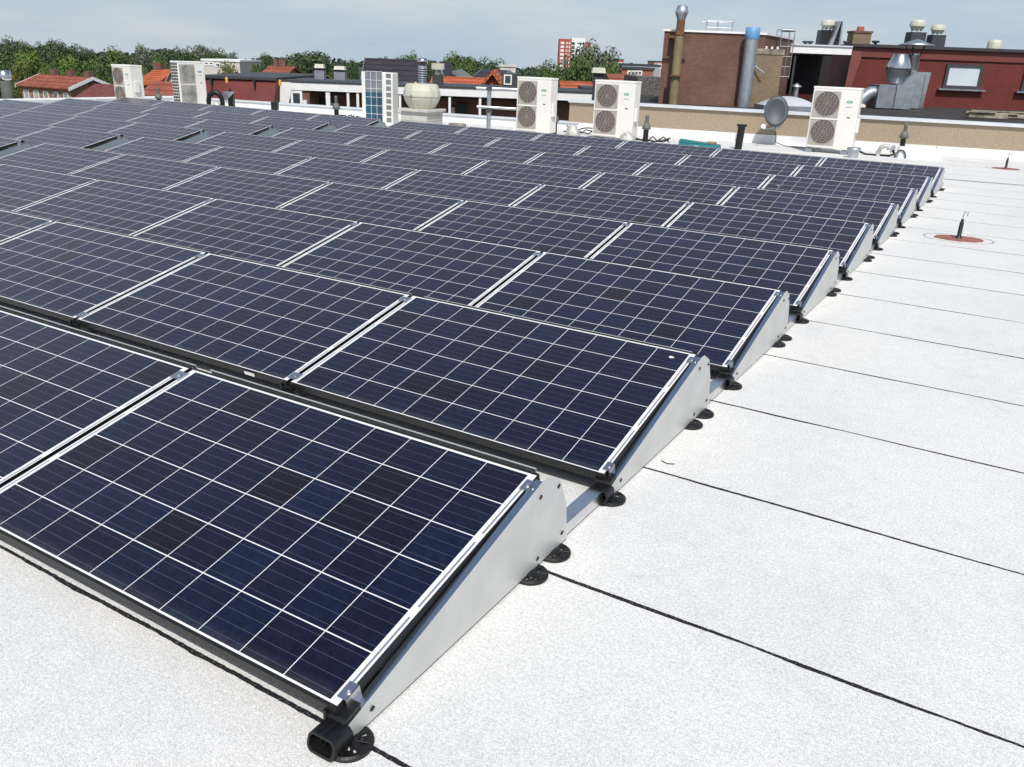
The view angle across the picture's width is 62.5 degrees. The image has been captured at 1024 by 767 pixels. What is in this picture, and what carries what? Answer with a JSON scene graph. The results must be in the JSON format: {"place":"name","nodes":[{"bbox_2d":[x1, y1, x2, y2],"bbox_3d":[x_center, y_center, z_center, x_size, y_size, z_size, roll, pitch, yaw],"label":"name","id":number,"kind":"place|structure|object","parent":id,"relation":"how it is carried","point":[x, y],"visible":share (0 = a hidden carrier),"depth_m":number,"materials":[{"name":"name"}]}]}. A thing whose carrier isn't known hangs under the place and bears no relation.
{"place":"outdoors","nodes":[
{"label":"outdoors","id":0,"kind":"place"},
{"bbox_2d":[15,69,109,98],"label":"house","id":1,"kind":"structure","parent":0,"point":[70,83],"depth_m":89.01,"materials":[{"name":"orange tile"}]},
{"bbox_2d":[201,59,261,74],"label":"flat block","id":2,"kind":"structure","parent":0,"point":[241,66],"depth_m":141.23,"materials":[{"name":"white concrete"}]},
{"bbox_2d":[360,57,418,81],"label":"house","id":3,"kind":"structure","parent":0,"point":[406,69],"depth_m":57.11,"materials":[{"name":"tile"}]},
{"bbox_2d":[279,78,591,120],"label":"gallery building","id":4,"kind":"structure","parent":0,"point":[457,98],"depth_m":32.47,"materials":[{"name":"white paint"}]},
{"bbox_2d":[0,0,1023,69],"label":"sky","id":5,"kind":"structure","parent":0,"point":[521,33],"materials":[{"name":"blue"}]},
{"bbox_2d":[557,38,589,68],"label":"tower block","id":6,"kind":"structure","parent":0,"point":[565,46],"depth_m":482.46,"materials":[{"name":"red brick"}]},
{"bbox_2d":[640,95,1023,123],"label":"neighbour roof","id":7,"kind":"structure","parent":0,"point":[942,113],"depth_m":22.73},
{"bbox_2d":[624,75,659,95],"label":"pebble wall","id":8,"kind":"structure","parent":7,"relation":"on","point":[650,85],"depth_m":28.27,"materials":[{"name":"grey stone"}]},
{"bbox_2d":[667,5,690,104],"bbox_3d":[4.340,-8.633,22.230,0.600,2.433,0.690,2,21,0],"label":"flue stack","id":9,"kind":"object","parent":7,"relation":"on","point":[681,13],"visible":0.97,"depth_m":21.96,"materials":[{"name":"metal"}]},
{"bbox_2d":[658,20,793,105],"bbox_3d":[6.238,-9.112,24.155,4.496,2.281,3.480,2,21,0],"label":"brick housing","id":10,"kind":"object","parent":7,"relation":"on","point":[711,66],"visible":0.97,"depth_m":22.64,"materials":[{"name":"brown brick"}]},
{"bbox_2d":[737,27,763,106],"bbox_3d":[6.359,-8.324,22.260,0.616,1.981,0.372,2,21,0],"label":"steel duct","id":11,"kind":"object","parent":7,"relation":"on","point":[752,35],"visible":0.98,"depth_m":22.14,"materials":[{"name":"silver metal"}]},
{"bbox_2d":[750,46,784,106],"bbox_3d":[6.714,-8.280,22.918,0.817,1.651,0.940,-1,21,-9],"label":"brick chimney","id":12,"kind":"object","parent":7,"relation":"on","point":[765,86],"visible":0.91,"depth_m":22.47,"materials":[{"name":"beige brick"}]},
{"bbox_2d":[785,44,852,100],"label":"canopy building","id":13,"kind":"structure","parent":7,"relation":"on","point":[809,70],"depth_m":27.91,"materials":[{"name":"metal"}]},
{"bbox_2d":[861,39,934,108],"bbox_3d":[11.351,-9.062,24.776,2.754,2.030,1.254,-12,25,-32],"label":"extract unit","id":14,"kind":"object","parent":7,"relation":"on","point":[908,89],"visible":0.91,"depth_m":24.57,"materials":[{"name":"silver metal"}]},
{"bbox_2d":[828,43,1023,110],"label":"maroon building","id":15,"kind":"structure","parent":7,"relation":"on","point":[978,78],"depth_m":27.35,"materials":[{"name":"brick"}]},
{"bbox_2d":[937,64,984,91],"bbox_3d":[14.606,-9.897,27.273,1.464,0.799,0.160,3,21,3],"label":"window","id":16,"kind":"structure","parent":15,"relation":"in","point":[958,77],"depth_m":27.30,"materials":[{"name":"white glass"}]},
{"bbox_3d":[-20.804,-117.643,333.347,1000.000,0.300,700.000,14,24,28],"label":"ground","id":17,"kind":"structure","parent":0,"visible":0},
{"bbox_2d":[42,39,87,75],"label":"tree","id":18,"kind":"object","parent":17,"relation":"on","point":[59,48],"visible":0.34,"depth_m":162.74,"materials":[{"name":"green plant"}]},
{"bbox_2d":[81,45,135,82],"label":"tree","id":19,"kind":"object","parent":17,"relation":"on","point":[114,57],"visible":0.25,"depth_m":116.40,"materials":[{"name":"green plant"}]},
{"bbox_2d":[205,72,314,101],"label":"mansard building","id":20,"kind":"structure","parent":17,"relation":"on","point":[258,86],"depth_m":31.73,"materials":[{"name":"red brick"}]},
{"bbox_2d":[0,44,563,76],"bbox_3d":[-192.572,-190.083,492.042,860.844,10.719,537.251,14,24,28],"label":"wood","id":21,"kind":"object","parent":17,"relation":"on","point":[359,65],"visible":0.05,"depth_m":423.74,"materials":[{"name":"green plant"}]},
{"bbox_2d":[285,51,331,77],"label":"tree","id":22,"kind":"object","parent":17,"relation":"on","point":[310,60],"visible":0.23,"depth_m":138.94,"materials":[{"name":"green plant"}]},
{"bbox_2d":[560,53,595,82],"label":"tree","id":23,"kind":"object","parent":17,"relation":"on","point":[576,71],"visible":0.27,"depth_m":104.04,"materials":[{"name":"green plant"}]},
{"bbox_2d":[562,38,622,81],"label":"tree","id":24,"kind":"object","parent":17,"relation":"on","point":[598,57],"visible":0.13,"depth_m":108.66,"materials":[{"name":"green plant"}]},
{"bbox_3d":[-2.434,2.104,11.831,29.900,8.590,28.856,14,24,28],"label":"building","id":25,"kind":"object","parent":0,"visible":0},
{"bbox_2d":[0,111,1023,766],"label":"flat roof","id":26,"kind":"structure","parent":25,"relation":"on","point":[806,549],"depth_m":2.65,"materials":[{"name":"white"}]},
{"bbox_2d":[0,120,54,138],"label":"solar panel","id":27,"kind":"object","parent":26,"relation":"on","point":[12,129],"visible":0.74,"depth_m":13.52,"materials":[{"name":"glass"}]},
{"bbox_2d":[0,110,77,124],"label":"solar panel","id":28,"kind":"object","parent":26,"relation":"on","point":[35,117],"visible":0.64,"depth_m":15.67,"materials":[{"name":"glass"}]},
{"bbox_2d":[0,164,98,210],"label":"solar panel","id":29,"kind":"object","parent":26,"relation":"on","point":[21,187],"visible":0.61,"depth_m":8.41,"materials":[{"name":"glass"}]},
{"bbox_2d":[0,143,123,173],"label":"solar panel","id":30,"kind":"object","parent":26,"relation":"on","point":[58,158],"visible":0.61,"depth_m":10.52,"materials":[{"name":"glass"}]},
{"bbox_2d":[16,126,124,147],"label":"solar panel","id":31,"kind":"object","parent":26,"relation":"on","point":[73,137],"visible":0.71,"depth_m":12.78,"materials":[{"name":"glass"}]},
{"bbox_2d":[49,116,137,131],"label":"solar panel","id":32,"kind":"object","parent":26,"relation":"on","point":[94,124],"visible":0.58,"depth_m":14.87,"materials":[{"name":"glass"}]},
{"bbox_2d":[0,306,196,486],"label":"solar panel","id":33,"kind":"object","parent":26,"relation":"on","point":[62,386],"visible":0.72,"depth_m":3.54,"materials":[{"name":"glass"}]},
{"bbox_2d":[74,108,149,120],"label":"solar panel","id":34,"kind":"object","parent":26,"relation":"on","point":[112,114],"visible":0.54,"depth_m":16.92,"materials":[{"name":"glass"}]},
{"bbox_2d":[111,64,144,98],"bbox_3d":[-9.977,-7.729,21.987,0.796,1.096,0.460,14,24,28],"label":"outdoor unit","id":35,"kind":"object","parent":26,"relation":"on","point":[128,80],"visible":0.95,"depth_m":21.77,"materials":[{"name":"white metal"}]},
{"bbox_2d":[67,254,205,332],"bbox_3d":[-2.157,-0.637,5.429,0.124,0.322,1.571,14,24,28],"label":"mount","id":36,"kind":"object","parent":26,"relation":"on","point":[81,327],"visible":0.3,"depth_m":4.91,"materials":[{"name":"metal"}]},
{"bbox_2d":[0,221,208,322],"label":"solar panel","id":37,"kind":"object","parent":36,"relation":"on","point":[67,271],"visible":0.78,"depth_m":5.55,"materials":[{"name":"glass"}]},
{"bbox_2d":[70,154,218,189],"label":"solar panel","id":38,"kind":"object","parent":26,"relation":"on","point":[157,173],"visible":0.49,"depth_m":9.72,"materials":[{"name":"glass"}]},
{"bbox_2d":[108,122,205,140],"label":"solar panel","id":39,"kind":"object","parent":26,"relation":"on","point":[138,130],"visible":0.59,"depth_m":14.02,"materials":[{"name":"glass"}]},
{"bbox_2d":[104,137,221,161],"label":"solar panel","id":40,"kind":"object","parent":26,"relation":"on","point":[175,150],"visible":0.58,"depth_m":11.78,"materials":[{"name":"glass"}]},
{"bbox_2d":[129,113,207,126],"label":"solar panel","id":41,"kind":"object","parent":26,"relation":"on","point":[168,120],"visible":0.53,"depth_m":16.11,"materials":[{"name":"glass"}]},
{"bbox_2d":[170,61,206,103],"bbox_3d":[-8.704,-8.058,22.788,0.440,1.226,0.858,17,26,34],"label":"outdoor unit","id":42,"kind":"object","parent":26,"relation":"on","point":[188,82],"visible":0.99,"depth_m":22.57,"materials":[{"name":"white metal"}]},
{"bbox_2d":[186,119,273,136],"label":"solar panel","id":43,"kind":"object","parent":26,"relation":"on","point":[212,127],"visible":0.57,"depth_m":15.25,"materials":[{"name":"glass"}]},
{"bbox_2d":[193,111,267,122],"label":"solar panel","id":44,"kind":"object","parent":26,"relation":"on","point":[233,117],"visible":0.5,"depth_m":17.34,"materials":[{"name":"glass"}]},
{"bbox_2d":[132,198,359,265],"bbox_3d":[-2.174,-1.121,6.967,1.678,0.335,1.098,14,37,28],"label":"solar panel","id":45,"kind":"object","parent":26,"relation":"on","point":[266,234],"visible":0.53,"depth_m":6.84,"materials":[{"name":"glass"}]},
{"bbox_2d":[196,132,298,151],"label":"solar panel","id":46,"kind":"object","parent":26,"relation":"on","point":[252,142],"visible":0.55,"depth_m":13.03,"materials":[{"name":"glass"}]},
{"bbox_2d":[165,167,330,207],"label":"solar panel","id":47,"kind":"object","parent":26,"relation":"on","point":[258,188],"visible":0.52,"depth_m":8.91,"materials":[{"name":"glass"}]},
{"bbox_2d":[184,146,312,173],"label":"solar panel","id":48,"kind":"object","parent":26,"relation":"on","point":[252,160],"visible":0.58,"depth_m":10.98,"materials":[{"name":"glass"}]},
{"bbox_2d":[0,368,539,716],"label":"solar panel","id":49,"kind":"object","parent":26,"relation":"on","point":[318,554],"visible":0.88,"depth_m":2.69,"materials":[{"name":"glass"}]},
{"bbox_2d":[0,96,579,129],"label":"parapet","id":50,"kind":"structure","parent":26,"relation":"on","point":[447,117],"depth_m":22.96,"materials":[{"name":"concrete"}]},
{"bbox_2d":[253,116,331,132],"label":"solar panel","id":51,"kind":"object","parent":26,"relation":"on","point":[280,124],"visible":0.51,"depth_m":16.47,"materials":[{"name":"glass"}]},
{"bbox_2d":[271,127,365,143],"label":"solar panel","id":52,"kind":"object","parent":26,"relation":"on","point":[320,135],"visible":0.57,"depth_m":14.27,"materials":[{"name":"glass"}]},
{"bbox_2d":[274,140,387,161],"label":"solar panel","id":53,"kind":"object","parent":26,"relation":"on","point":[353,153],"visible":0.57,"depth_m":12.22,"materials":[{"name":"glass"}]},
{"bbox_2d":[307,114,381,128],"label":"solar panel","id":54,"kind":"object","parent":26,"relation":"on","point":[338,121],"visible":0.49,"depth_m":17.70,"materials":[{"name":"glass"}]},
{"bbox_2d":[279,296,411,396],"bbox_3d":[-0.710,-0.272,4.625,0.124,0.322,1.571,14,24,28],"label":"mount","id":55,"kind":"object","parent":26,"relation":"on","point":[294,376],"visible":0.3,"depth_m":4.10,"materials":[{"name":"metal"}]},
{"bbox_2d":[75,252,411,385],"bbox_3d":[-1.512,-0.318,4.947,1.678,0.335,1.098,14,37,28],"label":"solar panel","id":56,"kind":"object","parent":55,"relation":"on","point":[272,323],"visible":0.86,"depth_m":4.75,"materials":[{"name":"glass"}]},
{"bbox_2d":[335,124,420,137],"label":"solar panel","id":57,"kind":"object","parent":26,"relation":"on","point":[379,131],"visible":0.49,"depth_m":15.51,"materials":[{"name":"glass"}]},
{"bbox_2d":[361,71,397,125],"bbox_3d":[-3.072,-6.629,19.613,0.780,1.184,0.339,8,22,14],"label":"condenser unit","id":58,"kind":"object","parent":26,"relation":"on","point":[379,95],"visible":0.79,"depth_m":19.45,"materials":[{"name":"white metal"}]},
{"bbox_2d":[346,135,447,152],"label":"solar panel","id":59,"kind":"object","parent":26,"relation":"on","point":[404,144],"visible":0.55,"depth_m":13.46,"materials":[{"name":"glass"}]},
{"bbox_2d":[397,83,445,123],"bbox_3d":[-2.041,-6.247,19.050,0.850,1.010,0.865,12,23,25],"label":"roof fan","id":60,"kind":"object","parent":26,"relation":"on","point":[422,100],"visible":0.96,"depth_m":18.76},
{"bbox_2d":[362,149,486,173],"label":"solar panel","id":61,"kind":"object","parent":26,"relation":"on","point":[430,162],"visible":0.53,"depth_m":11.42,"materials":[{"name":"glass"}]},
{"bbox_2d":[388,121,467,132],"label":"solar panel","id":62,"kind":"object","parent":26,"relation":"on","point":[428,127],"visible":0.48,"depth_m":16.73,"materials":[{"name":"glass"}]},
{"bbox_2d":[407,130,500,145],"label":"solar panel","id":63,"kind":"object","parent":26,"relation":"on","point":[478,140],"visible":0.48,"depth_m":14.70,"materials":[{"name":"glass"}]},
{"bbox_2d":[307,477,605,762],"bbox_3d":[-0.032,0.535,2.596,0.135,0.322,1.571,14,24,28],"label":"end mount","id":64,"kind":"object","parent":26,"relation":"on","point":[537,525],"visible":0.99,"depth_m":2.47,"materials":[{"name":"metal"}]},
{"bbox_2d":[384,169,542,205],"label":"solar panel","id":65,"kind":"object","parent":26,"relation":"on","point":[478,188],"visible":0.56,"depth_m":9.36,"materials":[{"name":"glass"}]},
{"bbox_2d":[430,143,542,163],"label":"solar panel","id":66,"kind":"object","parent":26,"relation":"on","point":[491,153],"visible":0.57,"depth_m":12.66,"materials":[{"name":"glass"}]},
{"bbox_2d":[289,295,696,480],"bbox_3d":[-0.065,0.047,4.143,1.678,0.335,1.098,14,37,28],"label":"solar panel","id":67,"kind":"object","parent":26,"relation":"on","point":[587,403],"visible":0.9,"depth_m":3.94,"materials":[{"name":"glass"}]},
{"bbox_2d":[457,127,541,139],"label":"solar panel","id":68,"kind":"object","parent":26,"relation":"on","point":[512,134],"visible":0.47,"depth_m":15.93,"materials":[{"name":"glass"}]},
{"bbox_2d":[463,160,602,187],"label":"solar panel","id":69,"kind":"object","parent":26,"relation":"on","point":[556,176],"visible":0.58,"depth_m":10.61,"materials":[{"name":"glass"}]},
{"bbox_2d":[516,76,558,133],"bbox_3d":[0.568,-6.150,18.744,0.896,1.236,0.440,13,24,26],"label":"outdoor unit","id":70,"kind":"object","parent":26,"relation":"on","point":[536,104],"visible":0.99,"depth_m":18.57,"materials":[{"name":"beige metal"}]},
{"bbox_2d":[487,138,588,154],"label":"solar panel","id":71,"kind":"object","parent":26,"relation":"on","point":[544,146],"visible":0.48,"depth_m":13.89,"materials":[{"name":"glass"}]},
{"bbox_2d":[533,252,543,256],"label":"mount","id":72,"kind":"object","parent":26,"relation":"on","point":[537,254],"visible":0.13,"depth_m":5.94,"materials":[{"name":"metal"}]},
{"bbox_2d":[281,222,541,305],"bbox_3d":[-0.727,-0.756,6.162,1.678,0.335,1.098,14,37,28],"label":"solar panel","id":73,"kind":"object","parent":72,"relation":"on","point":[469,272],"visible":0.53,"depth_m":6.03,"materials":[{"name":"glass"}]},
{"bbox_2d":[533,133,626,147],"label":"solar panel","id":74,"kind":"object","parent":26,"relation":"on","point":[582,140],"visible":0.47,"depth_m":15.12,"materials":[{"name":"glass"}]},
{"bbox_2d":[526,152,649,174],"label":"solar panel","id":75,"kind":"object","parent":26,"relation":"on","point":[618,166],"visible":0.53,"depth_m":11.85,"materials":[{"name":"glass"}]},
{"bbox_2d":[512,184,690,226],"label":"solar panel","id":76,"kind":"object","parent":26,"relation":"on","point":[655,211],"visible":0.54,"depth_m":8.56,"materials":[{"name":"glass"}]},
{"bbox_2d":[592,80,641,137],"bbox_3d":[2.261,-5.854,18.131,0.976,1.246,0.440,13,24,26],"label":"outdoor unit","id":77,"kind":"object","parent":26,"relation":"on","point":[616,108],"visible":1,"depth_m":17.95,"materials":[{"name":"beige metal"}]},
{"bbox_2d":[474,251,781,372],"bbox_3d":[0.721,-0.391,5.359,1.678,0.335,1.098,14,37,28],"label":"solar panel","id":78,"kind":"object","parent":26,"relation":"on","point":[716,322],"visible":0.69,"depth_m":5.21,"materials":[{"name":"glass"}]},
{"bbox_2d":[576,146,687,164],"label":"solar panel","id":79,"kind":"object","parent":26,"relation":"on","point":[638,155],"visible":0.51,"depth_m":13.09,"materials":[{"name":"glass"}]},
{"bbox_2d":[590,355,727,506],"bbox_3d":[0.753,0.097,3.812,0.135,0.322,1.571,14,24,28],"label":"end mount","id":80,"kind":"object","parent":26,"relation":"on","point":[695,391],"visible":0.94,"depth_m":3.73,"materials":[{"name":"metal"}]},
{"bbox_2d":[581,172,736,204],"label":"solar panel","id":81,"kind":"object","parent":26,"relation":"on","point":[702,192],"visible":0.55,"depth_m":9.80,"materials":[{"name":"glass"}]},
{"bbox_2d":[617,140,719,156],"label":"solar panel","id":82,"kind":"object","parent":26,"relation":"on","point":[673,148],"visible":0.47,"depth_m":14.32,"materials":[{"name":"glass"}]},
{"bbox_2d":[636,162,772,188],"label":"solar panel","id":83,"kind":"object","parent":26,"relation":"on","point":[714,176],"visible":0.55,"depth_m":11.04,"materials":[{"name":"glass"}]},
{"bbox_2d":[590,222,833,309],"bbox_3d":[1.507,-0.829,6.574,1.678,0.335,1.098,14,37,28],"label":"solar panel","id":84,"kind":"object","parent":26,"relation":"on","point":[794,270],"visible":0.69,"depth_m":6.48,"materials":[{"name":"glass"}]},
{"bbox_2d":[678,155,799,175],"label":"solar panel","id":85,"kind":"object","parent":26,"relation":"on","point":[776,168],"visible":0.49,"depth_m":12.28,"materials":[{"name":"glass"}]},
{"bbox_2d":[717,291,797,390],"bbox_3d":[1.540,-0.341,5.027,0.135,0.322,1.571,14,24,28],"label":"end mount","id":86,"kind":"object","parent":26,"relation":"on","point":[777,322],"visible":0.94,"depth_m":4.96,"materials":[{"name":"metal"}]},
{"bbox_2d":[666,202,868,269],"bbox_3d":[2.293,-1.267,7.790,1.678,0.335,1.098,14,37,28],"label":"solar panel","id":87,"kind":"object","parent":26,"relation":"on","point":[842,237],"visible":0.73,"depth_m":7.74,"materials":[{"name":"glass"}]},
{"bbox_2d":[712,148,824,165],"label":"solar panel","id":88,"kind":"object","parent":26,"relation":"on","point":[801,160],"visible":0.47,"depth_m":13.51,"materials":[{"name":"glass"}]},
{"bbox_2d":[761,96,818,148],"bbox_3d":[6.128,-5.684,18.334,1.306,1.050,0.880,10,22,20],"label":"satellite dish","id":89,"kind":"object","parent":26,"relation":"on","point":[776,112],"visible":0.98,"depth_m":18.47,"materials":[{"name":"grey metal"}]},
{"bbox_2d":[568,99,1023,160],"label":"wall","id":90,"kind":"structure","parent":26,"relation":"on","point":[980,139],"depth_m":18.80,"materials":[{"name":"paint"}]},
{"bbox_2d":[720,186,894,241],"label":"solar panel","id":91,"kind":"object","parent":26,"relation":"on","point":[876,214],"visible":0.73,"depth_m":8.99,"materials":[{"name":"glass"}]},
{"bbox_2d":[789,251,842,323],"bbox_3d":[2.325,-0.779,6.243,0.135,0.322,1.571,14,24,28],"label":"end mount","id":92,"kind":"object","parent":26,"relation":"on","point":[830,277],"visible":0.94,"depth_m":6.17,"materials":[{"name":"metal"}]},
{"bbox_2d":[805,86,864,154],"bbox_3d":[6.663,-5.428,17.392,0.976,1.296,0.440,13,24,26],"label":"outdoor unit","id":93,"kind":"object","parent":26,"relation":"on","point":[834,121],"visible":0.99,"depth_m":17.23,"materials":[{"name":"beige metal"}]},
{"bbox_2d":[761,174,914,220],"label":"solar panel","id":94,"kind":"object","parent":26,"relation":"on","point":[900,196],"visible":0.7,"depth_m":10.23,"materials":[{"name":"glass"}]},
{"bbox_2d":[838,224,874,280],"bbox_3d":[3.111,-1.217,7.459,0.135,0.322,1.571,14,24,28],"label":"end mount","id":95,"kind":"object","parent":26,"relation":"on","point":[864,248],"visible":0.92,"depth_m":7.38,"materials":[{"name":"metal"}]},
{"bbox_2d":[793,165,929,203],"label":"solar panel","id":96,"kind":"object","parent":26,"relation":"on","point":[919,182],"visible":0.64,"depth_m":11.47,"materials":[{"name":"glass"}]},
{"bbox_2d":[819,157,941,189],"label":"solar panel","id":97,"kind":"object","parent":26,"relation":"on","point":[912,169],"visible":0.54,"depth_m":12.70,"materials":[{"name":"glass"}]},
{"bbox_2d":[872,204,899,250],"bbox_3d":[3.897,-1.655,8.675,0.135,0.322,1.571,14,24,28],"label":"end mount","id":98,"kind":"object","parent":26,"relation":"on","point":[890,226],"visible":0.91,"depth_m":8.60,"materials":[{"name":"metal"}]},
{"bbox_2d":[894,146,943,160],"bbox_3d":[8.267,-4.685,17.153,0.893,0.201,0.583,10,22,20],"label":"roof hatch","id":99,"kind":"object","parent":26,"relation":"on","point":[919,153],"visible":1,"depth_m":16.94,"materials":[{"name":"white plastic"}]},
{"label":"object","id":100,"kind":"object","parent":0,"visible":0},
{"bbox_2d":[417,200,628,257],"bbox_3d":[0.059,-1.194,7.378,1.678,0.335,1.098,14,37,28],"label":"solar panel","id":101,"kind":"object","parent":100,"relation":"on","point":[565,234],"visible":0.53,"depth_m":7.30,"materials":[{"name":"glass"}]},
{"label":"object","id":102,"kind":"object","parent":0,"visible":0},
{"bbox_2d":[280,182,464,229],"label":"solar panel","id":103,"kind":"object","parent":102,"relation":"on","point":[401,209],"visible":0.53,"depth_m":8.11,"materials":[{"name":"glass"}]},
{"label":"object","id":104,"kind":"object","parent":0,"visible":0},
{"bbox_2d":[15,179,215,235],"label":"solar panel","id":105,"kind":"object","parent":104,"relation":"on","point":[121,208],"visible":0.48,"depth_m":7.65,"materials":[{"name":"glass"}]},
{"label":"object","id":106,"kind":"object","parent":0,"visible":0},
{"bbox_2d":[0,209,57,242],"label":"solar panel","id":107,"kind":"object","parent":106,"relation":"on","point":[13,224],"visible":0.44,"depth_m":6.40,"materials":[{"name":"glass"}]},
{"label":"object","id":108,"kind":"object","parent":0,"visible":0},
{"bbox_2d":[277,157,418,188],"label":"solar panel","id":109,"kind":"object","parent":108,"relation":"on","point":[356,173],"visible":0.54,"depth_m":10.17,"materials":[{"name":"glass"}]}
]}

